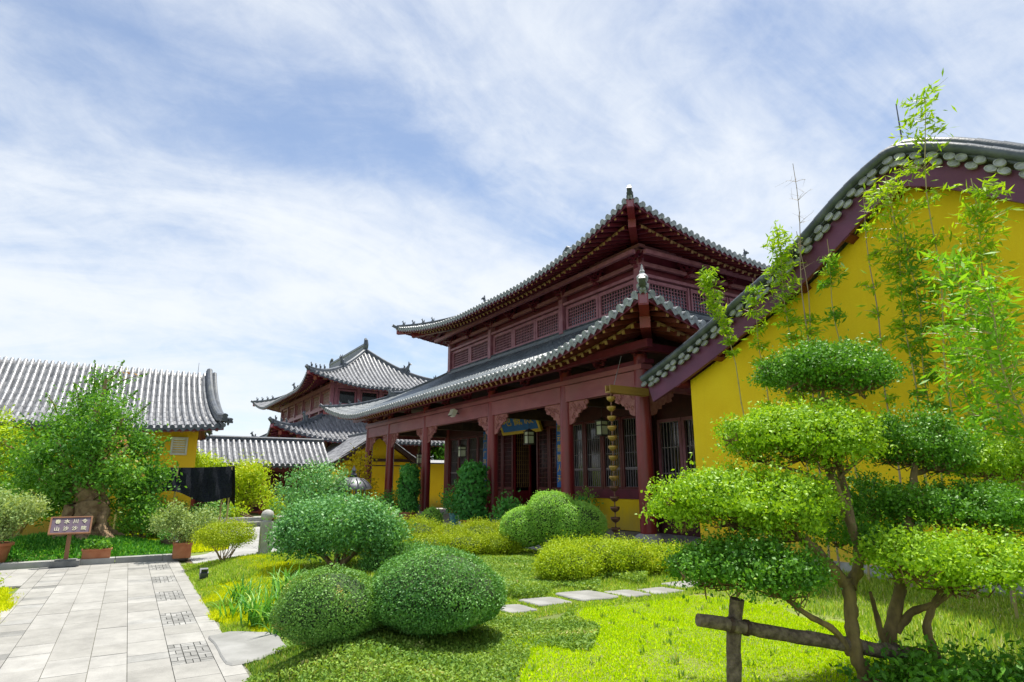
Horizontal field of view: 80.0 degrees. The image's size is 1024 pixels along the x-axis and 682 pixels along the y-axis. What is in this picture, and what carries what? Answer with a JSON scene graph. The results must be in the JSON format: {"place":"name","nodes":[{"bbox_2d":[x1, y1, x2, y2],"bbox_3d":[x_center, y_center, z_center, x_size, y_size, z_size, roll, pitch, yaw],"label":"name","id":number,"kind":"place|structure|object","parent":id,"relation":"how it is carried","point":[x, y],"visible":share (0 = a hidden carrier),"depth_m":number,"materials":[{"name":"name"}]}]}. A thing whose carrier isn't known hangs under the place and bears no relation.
{"place":"outdoors","nodes":[
{"label":"outdoors","id":0,"kind":"place"},
{"bbox_2d":[0,357,232,530],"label":"tiled house","id":1,"kind":"structure","parent":0,"point":[187,407],"depth_m":21.64,"materials":[{"name":"tile"}]},
{"bbox_2d":[170,437,187,454],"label":"vent window","id":2,"kind":"structure","parent":1,"relation":"in","point":[173,452],"depth_m":21.62,"materials":[{"name":"white paint"}]},
{"bbox_2d":[0,560,250,681],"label":"path","id":3,"kind":"structure","parent":0,"point":[136,622],"depth_m":6.81,"materials":[{"name":"stone"}]},
{"bbox_2d":[47,516,92,567],"bbox_3d":[-8.618,3.887,11.847,0.678,0.919,0.260,8,-15,-31],"label":"garden sign","id":4,"kind":"object","parent":3,"relation":"on","point":[68,526],"visible":1,"depth_m":11.82,"materials":[{"name":"brown wood"}]},
{"bbox_2d":[171,527,536,563],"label":"plaza","id":5,"kind":"structure","parent":0,"point":[250,548],"depth_m":14.10,"materials":[{"name":"stone"}]},
{"bbox_2d":[113,466,234,528],"bbox_3d":[-10.212,4.862,18.473,3.138,2.110,2.020,8,-15,-31],"label":"shade net","id":6,"kind":"object","parent":5,"relation":"on","point":[206,484],"visible":0.62,"depth_m":18.27,"materials":[{"name":"black fabric"}]},
{"bbox_2d":[265,456,354,524],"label":"round shrub","id":7,"kind":"object","parent":5,"relation":"on","point":[321,482],"visible":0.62,"depth_m":16.23,"materials":[{"name":"green plant"}]},
{"bbox_2d":[337,466,371,521],"bbox_3d":[-4.412,4.468,16.826,1.043,2.040,1.042,8,-15,-31],"label":"incense burner","id":8,"kind":"object","parent":5,"relation":"on","point":[365,484],"visible":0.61,"depth_m":16.69,"materials":[{"name":"metal"}]},
{"bbox_2d":[419,504,443,526],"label":"ball bush","id":9,"kind":"object","parent":5,"relation":"on","point":[430,512],"visible":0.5,"depth_m":18.42,"materials":[{"name":"green plant"}]},
{"bbox_2d":[0,0,1023,436],"label":"sky","id":10,"kind":"structure","parent":0,"point":[252,193],"materials":[{"name":"blue"}]},
{"bbox_2d":[1,513,1023,681],"bbox_3d":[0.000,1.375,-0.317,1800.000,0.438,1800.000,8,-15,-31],"label":"ground","id":11,"kind":"structure","parent":0,"point":[555,616],"depth_m":5.19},
{"bbox_2d":[0,586,23,622],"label":"grass tuft","id":12,"kind":"object","parent":11,"relation":"on","point":[5,603],"visible":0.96,"depth_m":8.32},
{"bbox_2d":[0,404,33,494],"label":"lime shrub","id":13,"kind":"object","parent":11,"relation":"on","point":[6,430],"visible":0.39,"depth_m":17.75,"materials":[{"name":"green plant"}]},
{"bbox_2d":[0,472,51,538],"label":"dark shrub","id":14,"kind":"object","parent":11,"relation":"on","point":[5,482],"visible":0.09,"depth_m":16.48,"materials":[{"name":"green plant"}]},
{"bbox_2d":[0,483,58,562],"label":"potted plant","id":15,"kind":"object","parent":11,"relation":"on","point":[11,515],"visible":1,"depth_m":11.85,"materials":[{"name":"green plant"}]},
{"bbox_2d":[14,502,61,535],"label":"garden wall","id":16,"kind":"structure","parent":11,"relation":"on","point":[29,529],"depth_m":18.68,"materials":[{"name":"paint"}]},
{"bbox_2d":[0,531,172,561],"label":"mound cover","id":17,"kind":"object","parent":11,"relation":"on","point":[28,545],"visible":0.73,"depth_m":12.86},
{"bbox_2d":[0,360,186,539],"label":"gnarled tree","id":18,"kind":"object","parent":11,"relation":"on","point":[95,440],"visible":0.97,"depth_m":14.06,"materials":[{"name":"green plant"}]},
{"bbox_2d":[0,554,187,569],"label":"kerb","id":19,"kind":"structure","parent":11,"relation":"on","point":[46,563],"depth_m":12.14,"materials":[{"name":"stone"}]},
{"bbox_2d":[81,538,112,558],"bbox_3d":[-8.354,4.161,12.277,0.528,0.398,0.432,8,-15,-31],"label":"planter box","id":20,"kind":"object","parent":19,"relation":"on","point":[95,552],"visible":1,"depth_m":12.21,"materials":[{"name":"ceramic"}]},
{"bbox_2d":[107,507,168,538],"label":"dark shrub","id":21,"kind":"object","parent":11,"relation":"on","point":[132,532],"visible":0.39,"depth_m":17.64,"materials":[{"name":"green plant"}]},
{"bbox_2d":[143,498,225,558],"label":"potted plant","id":22,"kind":"object","parent":11,"relation":"on","point":[182,527],"visible":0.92,"depth_m":12.75,"materials":[{"name":"green plant"}]},
{"bbox_2d":[148,491,236,524],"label":"dark shrub","id":23,"kind":"object","parent":11,"relation":"on","point":[223,512],"visible":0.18,"depth_m":20.76,"materials":[{"name":"green plant"}]},
{"bbox_2d":[191,448,233,498],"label":"lime shrub","id":24,"kind":"object","parent":11,"relation":"on","point":[200,461],"visible":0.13,"depth_m":22.62,"materials":[{"name":"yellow plant"}]},
{"bbox_2d":[180,564,252,632],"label":"grass tuft","id":25,"kind":"object","parent":11,"relation":"on","point":[197,584],"visible":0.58,"depth_m":8.73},
{"bbox_2d":[188,515,256,560],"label":"bush","id":26,"kind":"object","parent":11,"relation":"on","point":[228,537],"visible":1,"depth_m":11.48,"materials":[{"name":"plant"}]},
{"bbox_2d":[202,589,260,619],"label":"strap leaf plant","id":27,"kind":"object","parent":11,"relation":"on","point":[232,610],"visible":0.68,"depth_m":7.43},
{"bbox_2d":[185,555,281,586],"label":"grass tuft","id":28,"kind":"object","parent":11,"relation":"on","point":[219,570],"visible":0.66,"depth_m":10.01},
{"bbox_2d":[211,572,271,605],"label":"strap leaf plant","id":29,"kind":"object","parent":11,"relation":"on","point":[242,588],"visible":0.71,"depth_m":8.11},
{"bbox_2d":[208,631,285,665],"bbox_3d":[-2.633,3.082,6.103,0.649,0.102,1.362,8,-15,-31],"label":"flat stone","id":30,"kind":"object","parent":11,"relation":"on","point":[233,648],"visible":0.7,"depth_m":6.04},
{"bbox_2d":[211,453,282,514],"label":"bamboo bush","id":31,"kind":"object","parent":11,"relation":"on","point":[253,472],"visible":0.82,"depth_m":25.10,"materials":[{"name":"green plant"}]},
{"bbox_2d":[196,554,303,632],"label":"grass","id":32,"kind":"structure","parent":11,"relation":"on","point":[213,615],"depth_m":8.64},
{"bbox_2d":[221,491,285,520],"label":"lime shrub","id":33,"kind":"object","parent":11,"relation":"on","point":[241,512],"visible":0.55,"depth_m":23.04,"materials":[{"name":"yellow plant"}]},
{"bbox_2d":[229,583,280,628],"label":"strap leaf plant","id":34,"kind":"object","parent":11,"relation":"on","point":[259,618],"visible":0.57,"depth_m":6.98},
{"bbox_2d":[190,435,330,513],"bbox_3d":[-14.877,6.812,31.199,10.167,3.919,4.050,8,-15,-31],"label":"roofed gallery","id":35,"kind":"object","parent":11,"relation":"on","point":[282,452],"visible":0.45,"depth_m":31.82,"materials":[{"name":"tile"}]},
{"bbox_2d":[256,509,273,553],"bbox_3d":[-4.886,3.857,12.106,0.260,0.990,0.260,8,-15,-31],"label":"stone post","id":36,"kind":"object","parent":11,"relation":"on","point":[268,514],"visible":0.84,"depth_m":12.04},
{"bbox_2d":[244,642,311,681],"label":"grass tuft","id":37,"kind":"object","parent":11,"relation":"on","point":[254,666],"visible":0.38,"depth_m":5.49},
{"bbox_2d":[251,563,304,600],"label":"strap leaf plant","id":38,"kind":"object","parent":11,"relation":"on","point":[277,582],"visible":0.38,"depth_m":7.69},
{"bbox_2d":[267,562,382,648],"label":"clipped bush","id":39,"kind":"object","parent":11,"relation":"on","point":[321,608],"visible":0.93,"depth_m":5.18,"materials":[{"name":"green plant"}]},
{"bbox_2d":[259,482,416,567],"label":"bush","id":40,"kind":"object","parent":11,"relation":"on","point":[358,528],"visible":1,"depth_m":9.83,"materials":[{"name":"green plant"}]},
{"bbox_2d":[250,338,444,455],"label":"pavilion","id":41,"kind":"structure","parent":11,"relation":"on","point":[362,373],"depth_m":43.14,"materials":[{"name":"tile"}]},
{"bbox_2d":[337,389,356,404],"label":"upper window","id":42,"kind":"structure","parent":41,"relation":"in","point":[344,395],"depth_m":42.55,"materials":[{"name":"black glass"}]},
{"bbox_2d":[329,447,379,502],"bbox_3d":[-7.166,6.231,27.199,2.513,3.384,2.062,3,-13,-14],"label":"yellow tree","id":43,"kind":"object","parent":11,"relation":"on","point":[358,463],"visible":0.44,"depth_m":27.36,"materials":[{"name":"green plant"}]},
{"bbox_2d":[313,432,420,509],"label":"gabled house","id":44,"kind":"structure","parent":11,"relation":"on","point":[336,452],"depth_m":34.17,"materials":[{"name":"tile"}]},
{"bbox_2d":[352,538,437,571],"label":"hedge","id":45,"kind":"object","parent":11,"relation":"on","point":[371,563],"visible":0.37,"depth_m":9.93,"materials":[{"name":"green plant"}]},
{"bbox_2d":[242,604,600,681],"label":"ground cover","id":46,"kind":"object","parent":11,"relation":"on","point":[372,642],"visible":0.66,"depth_m":4.99,"materials":[{"name":"plant"}]},
{"bbox_2d":[410,460,443,507],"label":"court wall","id":47,"kind":"structure","parent":11,"relation":"on","point":[436,476],"depth_m":35.70,"materials":[{"name":"yellow paint"}]},
{"bbox_2d":[339,510,529,556],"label":"hedge","id":48,"kind":"object","parent":11,"relation":"on","point":[482,537],"visible":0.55,"depth_m":12.04,"materials":[{"name":"plant"}]},
{"bbox_2d":[367,542,509,637],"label":"clipped bush","id":49,"kind":"object","parent":11,"relation":"on","point":[423,592],"visible":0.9,"depth_m":5.35,"materials":[{"name":"green plant"}]},
{"bbox_2d":[218,548,669,606],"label":"grass","id":50,"kind":"structure","parent":11,"relation":"on","point":[353,561],"depth_m":9.78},
{"bbox_2d":[518,597,570,606],"bbox_3d":[0.406,3.188,7.355,0.497,0.102,0.535,8,-15,-31],"label":"stepping stone","id":51,"kind":"object","parent":11,"relation":"on","point":[543,601],"visible":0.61,"depth_m":7.36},
{"bbox_2d":[319,185,770,549],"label":"temple hall","id":52,"kind":"structure","parent":11,"relation":"on","point":[556,340],"depth_m":20.14,"materials":[{"name":"wood"}]},
{"bbox_2d":[395,463,421,519],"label":"potted ivy","id":53,"kind":"object","parent":52,"relation":"on","point":[409,486],"visible":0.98,"depth_m":23.24,"materials":[{"name":"plant"}]},
{"bbox_2d":[436,479,458,524],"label":"potted plant","id":54,"kind":"object","parent":52,"relation":"on","point":[451,514],"visible":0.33,"depth_m":20.53,"materials":[{"name":"green plant"}]},
{"bbox_2d":[449,438,458,486],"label":"window","id":55,"kind":"structure","parent":52,"relation":"in","point":[453,467],"depth_m":29.05,"materials":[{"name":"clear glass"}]},
{"bbox_2d":[452,345,469,368],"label":"upper window","id":56,"kind":"structure","parent":52,"relation":"in","point":[461,357],"depth_m":29.69,"materials":[{"name":"red wood"}]},
{"bbox_2d":[453,459,490,527],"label":"potted ivy","id":57,"kind":"object","parent":52,"relation":"on","point":[472,487],"visible":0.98,"depth_m":18.84,"materials":[{"name":"plant"}]},
{"bbox_2d":[468,436,477,461],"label":"window","id":58,"kind":"structure","parent":52,"relation":"in","point":[474,439],"depth_m":27.61,"materials":[{"name":"black glass"}]},
{"bbox_2d":[470,338,487,362],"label":"upper window","id":59,"kind":"structure","parent":52,"relation":"in","point":[478,350],"depth_m":28.18,"materials":[{"name":"red wood"}]},
{"bbox_2d":[498,433,501,512],"bbox_3d":[-0.584,5.510,25.453,0.096,3.300,0.823,8,-15,-31],"label":"door leaf","id":60,"kind":"structure","parent":52,"relation":"in","point":[499,434],"depth_m":25.34,"materials":[{"name":"brown wood"}]},
{"bbox_2d":[493,328,512,354],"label":"upper window","id":61,"kind":"structure","parent":52,"relation":"in","point":[503,341],"depth_m":26.38,"materials":[{"name":"red wood"}]},
{"bbox_2d":[484,489,527,523],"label":"potted plant","id":62,"kind":"object","parent":52,"relation":"on","point":[503,505],"visible":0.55,"depth_m":16.59,"materials":[{"name":"green plant"}]},
{"bbox_2d":[502,434,513,513],"bbox_3d":[-0.144,5.348,24.752,0.096,3.300,0.823,8,-15,-31],"label":"door leaf","id":63,"kind":"structure","parent":52,"relation":"in","point":[507,440],"depth_m":24.84,"materials":[{"name":"brown wood"}]},
{"bbox_2d":[500,409,542,435],"bbox_3d":[0.213,3.063,23.920,0.527,1.113,2.830,8,-15,-31],"label":"name board","id":64,"kind":"object","parent":52,"relation":"attached to","point":[513,426],"visible":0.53,"depth_m":23.88,"materials":[{"name":"blue wood"}]},
{"bbox_2d":[514,433,531,505],"bbox_3d":[0.419,5.320,24.629,0.813,3.300,0.090,8,-15,-31],"label":"door leaf","id":65,"kind":"structure","parent":52,"relation":"in","point":[527,494],"depth_m":24.60,"materials":[{"name":"red paint"}]},
{"bbox_2d":[513,319,535,347],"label":"upper window","id":66,"kind":"structure","parent":52,"relation":"in","point":[525,333],"depth_m":24.96,"materials":[{"name":"red wood"}]},
{"bbox_2d":[536,426,549,494],"bbox_3d":[1.178,4.865,22.650,0.096,3.300,0.823,8,-15,-31],"label":"door leaf","id":67,"kind":"structure","parent":52,"relation":"in","point":[542,437],"depth_m":22.79,"materials":[{"name":"brown wood"}]},
{"bbox_2d":[535,310,558,339],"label":"upper window","id":68,"kind":"structure","parent":52,"relation":"in","point":[546,325],"depth_m":23.59,"materials":[{"name":"red wood"}]},
{"bbox_2d":[549,425,559,490],"bbox_3d":[1.619,4.703,21.949,0.096,3.300,0.823,8,-15,-31],"label":"door leaf","id":69,"kind":"structure","parent":52,"relation":"in","point":[552,432],"depth_m":22.23,"materials":[{"name":"brown wood"}]},
{"bbox_2d":[573,422,584,488],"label":"window","id":70,"kind":"structure","parent":52,"relation":"in","point":[578,428],"depth_m":20.97,"materials":[{"name":"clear glass"}]},
{"bbox_2d":[566,294,598,328],"bbox_3d":[2.510,-0.992,21.772,0.080,0.920,1.850,8,-15,-31],"label":"upper window","id":71,"kind":"structure","parent":52,"relation":"in","point":[586,310],"depth_m":21.77,"materials":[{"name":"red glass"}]},
{"bbox_2d":[584,420,603,488],"bbox_3d":[2.744,3.769,20.255,0.121,2.240,0.915,8,-15,-31],"label":"window","id":72,"kind":"structure","parent":52,"relation":"in","point":[593,469],"depth_m":20.34,"materials":[{"name":"grey glass"}]},
{"bbox_2d":[594,408,608,435],"bbox_3d":[2.605,1.754,17.819,0.340,2.025,0.340,8,-15,-31],"label":"hanging lantern","id":73,"kind":"object","parent":52,"relation":"hanging from","point":[601,424],"visible":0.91,"depth_m":17.58,"materials":[{"name":"beige glass"}]},
{"bbox_2d":[602,417,622,488],"bbox_3d":[3.233,3.591,19.479,0.121,2.240,0.915,8,-15,-31],"label":"window","id":74,"kind":"structure","parent":52,"relation":"in","point":[607,462],"depth_m":19.50,"materials":[{"name":"brown glass"}]},
{"bbox_2d":[598,280,633,317],"bbox_3d":[3.492,-1.351,20.210,0.080,0.920,1.850,8,-15,-31],"label":"upper window","id":75,"kind":"structure","parent":52,"relation":"in","point":[608,300],"depth_m":20.39,"materials":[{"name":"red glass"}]},
{"bbox_2d":[620,415,637,489],"bbox_3d":[3.721,3.412,18.702,0.121,2.240,0.915,8,-15,-31],"label":"window","id":76,"kind":"structure","parent":52,"relation":"in","point":[628,427],"depth_m":18.86,"materials":[{"name":"brown glass"}]},
{"bbox_2d":[647,279,690,310],"bbox_3d":[5.116,-1.417,19.923,1.870,0.920,0.120,8,-15,-31],"label":"upper window","id":77,"kind":"structure","parent":52,"relation":"in","point":[679,296],"depth_m":20.06,"materials":[{"name":"red wood"}]},
{"bbox_2d":[689,289,728,314],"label":"upper window","id":78,"kind":"structure","parent":52,"relation":"in","point":[696,300],"depth_m":20.71,"materials":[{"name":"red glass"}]},
{"bbox_2d":[499,488,609,548],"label":"domed shrub","id":79,"kind":"object","parent":11,"relation":"on","point":[541,514],"visible":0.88,"depth_m":11.98,"materials":[{"name":"green plant"}]},
{"bbox_2d":[471,554,647,597],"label":"ground cover","id":80,"kind":"object","parent":11,"relation":"on","point":[524,582],"visible":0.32,"depth_m":8.64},
{"bbox_2d":[556,590,617,601],"bbox_3d":[0.941,3.228,7.631,0.592,0.102,0.630,8,-15,-31],"label":"stepping stone","id":81,"kind":"object","parent":11,"relation":"on","point":[587,595],"visible":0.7,"depth_m":7.58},
{"bbox_2d":[490,577,718,620],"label":"grass tuft","id":82,"kind":"object","parent":11,"relation":"on","point":[542,611],"visible":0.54,"depth_m":7.57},
{"bbox_2d":[529,529,688,581],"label":"hedge","id":83,"kind":"object","parent":11,"relation":"on","point":[575,559],"visible":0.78,"depth_m":9.00,"materials":[{"name":"plant"}]},
{"bbox_2d":[528,597,872,681],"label":"lawn weed","id":84,"kind":"object","parent":11,"relation":"on","point":[676,659],"visible":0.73,"depth_m":5.41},
{"bbox_2d":[449,589,959,681],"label":"moss edge","id":85,"kind":"object","parent":11,"relation":"on","point":[633,634],"visible":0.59,"depth_m":5.32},
{"bbox_2d":[519,594,910,681],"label":"moss lawn","id":86,"kind":"structure","parent":11,"relation":"on","point":[718,612],"depth_m":5.13,"materials":[{"name":"plant"}]},
{"bbox_2d":[694,266,764,537],"bbox_3d":[3.857,1.184,10.774,0.514,5.488,1.014,8,-15,-31],"label":"bamboo","id":87,"kind":"object","parent":11,"relation":"on","point":[705,277],"visible":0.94,"depth_m":11.24,"materials":[{"name":"green plant"}]},
{"bbox_2d":[726,597,743,681],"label":"prop post","id":88,"kind":"object","parent":11,"relation":"on","point":[733,655],"visible":0.87,"depth_m":3.98,"materials":[{"name":"brown wood"}]},
{"bbox_2d":[695,613,926,663],"bbox_3d":[2.046,2.015,4.111,1.737,0.408,0.114,3,-13,-13],"label":"prop log","id":89,"kind":"object","parent":88,"relation":"attached to","point":[731,625],"visible":0.79,"depth_m":4.04,"materials":[{"name":"brown wood"}]},
{"bbox_2d":[739,278,783,546],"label":"bamboo","id":90,"kind":"object","parent":11,"relation":"on","point":[751,301],"visible":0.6,"depth_m":10.51,"materials":[{"name":"green plant"}]},
{"bbox_2d":[761,220,815,560],"bbox_3d":[4.556,0.790,9.829,0.648,5.782,0.914,8,-15,-31],"label":"bamboo","id":91,"kind":"object","parent":11,"relation":"on","point":[780,260],"visible":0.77,"depth_m":10.16,"materials":[{"name":"green plant"}]},
{"bbox_2d":[788,166,829,557],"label":"bamboo","id":92,"kind":"object","parent":11,"relation":"on","point":[801,290],"visible":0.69,"depth_m":9.95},
{"bbox_2d":[605,104,1023,599],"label":"gabled hall","id":93,"kind":"structure","parent":11,"relation":"on","point":[700,365],"depth_m":9.82,"materials":[{"name":"yellow paint"}]},
{"bbox_2d":[606,393,619,534],"bbox_3d":[2.183,2.615,13.143,0.208,3.001,0.208,8,-15,-31],"label":"rain chain","id":94,"kind":"object","parent":93,"relation":"hanging from","point":[613,467],"visible":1,"depth_m":13.08,"materials":[{"name":"gold metal"}]},
{"bbox_2d":[657,417,683,488],"bbox_3d":[4.651,3.467,17.736,0.106,2.420,0.950,8,-15,-31],"label":"passage window","id":95,"kind":"structure","parent":93,"relation":"in","point":[669,431],"depth_m":17.87,"materials":[{"name":"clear glass"}]},
{"bbox_2d":[681,416,695,486],"bbox_3d":[5.158,3.281,16.930,0.106,2.420,0.950,8,-15,-31],"label":"passage window","id":96,"kind":"structure","parent":93,"relation":"in","point":[687,427],"depth_m":17.28,"materials":[{"name":"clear glass"}]},
{"bbox_2d":[796,231,839,566],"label":"bamboo","id":97,"kind":"object","parent":11,"relation":"on","point":[810,317],"visible":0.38,"depth_m":9.67,"materials":[{"name":"green plant"}]},
{"bbox_2d":[636,328,1023,681],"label":"cloud pruned tree","id":98,"kind":"object","parent":11,"relation":"on","point":[905,553],"visible":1,"depth_m":4.42,"materials":[{"name":"green plant"}]},
{"bbox_2d":[814,240,869,581],"bbox_3d":[4.997,0.901,8.983,0.550,5.194,0.864,12,-17,-41],"label":"bamboo","id":99,"kind":"object","parent":11,"relation":"on","point":[830,268],"visible":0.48,"depth_m":9.37,"materials":[{"name":"green plant"}]},
{"bbox_2d":[673,568,1023,674],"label":"meadow grass","id":100,"kind":"structure","parent":11,"relation":"on","point":[1007,622],"depth_m":6.52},
{"bbox_2d":[854,194,912,586],"bbox_3d":[5.258,0.567,8.620,0.431,5.716,0.532,8,-15,-31],"label":"bamboo","id":101,"kind":"object","parent":11,"relation":"on","point":[878,313],"visible":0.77,"depth_m":8.85,"materials":[{"name":"green plant"}]},
{"bbox_2d":[855,157,944,592],"bbox_3d":[5.494,0.338,8.219,0.686,6.001,1.155,3,-13,-13],"label":"bamboo","id":102,"kind":"object","parent":11,"relation":"on","point":[898,323],"visible":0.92,"depth_m":8.65,"materials":[{"name":"green plant"}]},
{"bbox_2d":[881,218,960,598],"bbox_3d":[5.556,0.736,8.057,0.559,5.157,0.712,2,-13,-9],"label":"bamboo","id":103,"kind":"object","parent":11,"relation":"on","point":[919,330],"visible":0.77,"depth_m":8.30,"materials":[{"name":"green plant"}]},
{"bbox_2d":[828,622,1023,681],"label":"shrub","id":104,"kind":"object","parent":11,"relation":"on","point":[917,669],"visible":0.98,"depth_m":3.86,"materials":[{"name":"green plant"}]},
{"bbox_2d":[888,69,979,598],"bbox_3d":[5.670,-0.275,7.933,0.576,7.069,0.902,8,-15,-31],"label":"bamboo","id":105,"kind":"object","parent":11,"relation":"on","point":[920,138],"visible":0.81,"depth_m":8.40,"materials":[{"name":"green plant"}]},
{"bbox_2d":[917,236,1023,494],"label":"bamboo","id":106,"kind":"object","parent":11,"relation":"on","point":[977,344],"visible":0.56,"depth_m":6.22,"materials":[{"name":"green plant"}]},
{"bbox_2d":[918,316,1022,618],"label":"bamboo","id":107,"kind":"object","parent":11,"relation":"on","point":[957,369],"visible":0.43,"depth_m":6.86,"materials":[{"name":"green plant"}]},
{"bbox_2d":[943,248,1012,606],"bbox_3d":[5.850,0.955,7.566,0.596,4.499,0.347,-8,-15,31],"label":"bamboo","id":108,"kind":"object","parent":11,"relation":"on","point":[967,369],"visible":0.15,"depth_m":7.75,"materials":[{"name":"green plant"}]},
{"bbox_2d":[940,249,1023,544],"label":"bamboo","id":109,"kind":"object","parent":11,"relation":"on","point":[994,333],"visible":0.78,"depth_m":5.66,"materials":[{"name":"green plant"}]},
{"bbox_2d":[946,173,1023,489],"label":"bamboo","id":110,"kind":"object","parent":11,"relation":"on","point":[981,209],"visible":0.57,"depth_m":7.10,"materials":[{"name":"green plant"}]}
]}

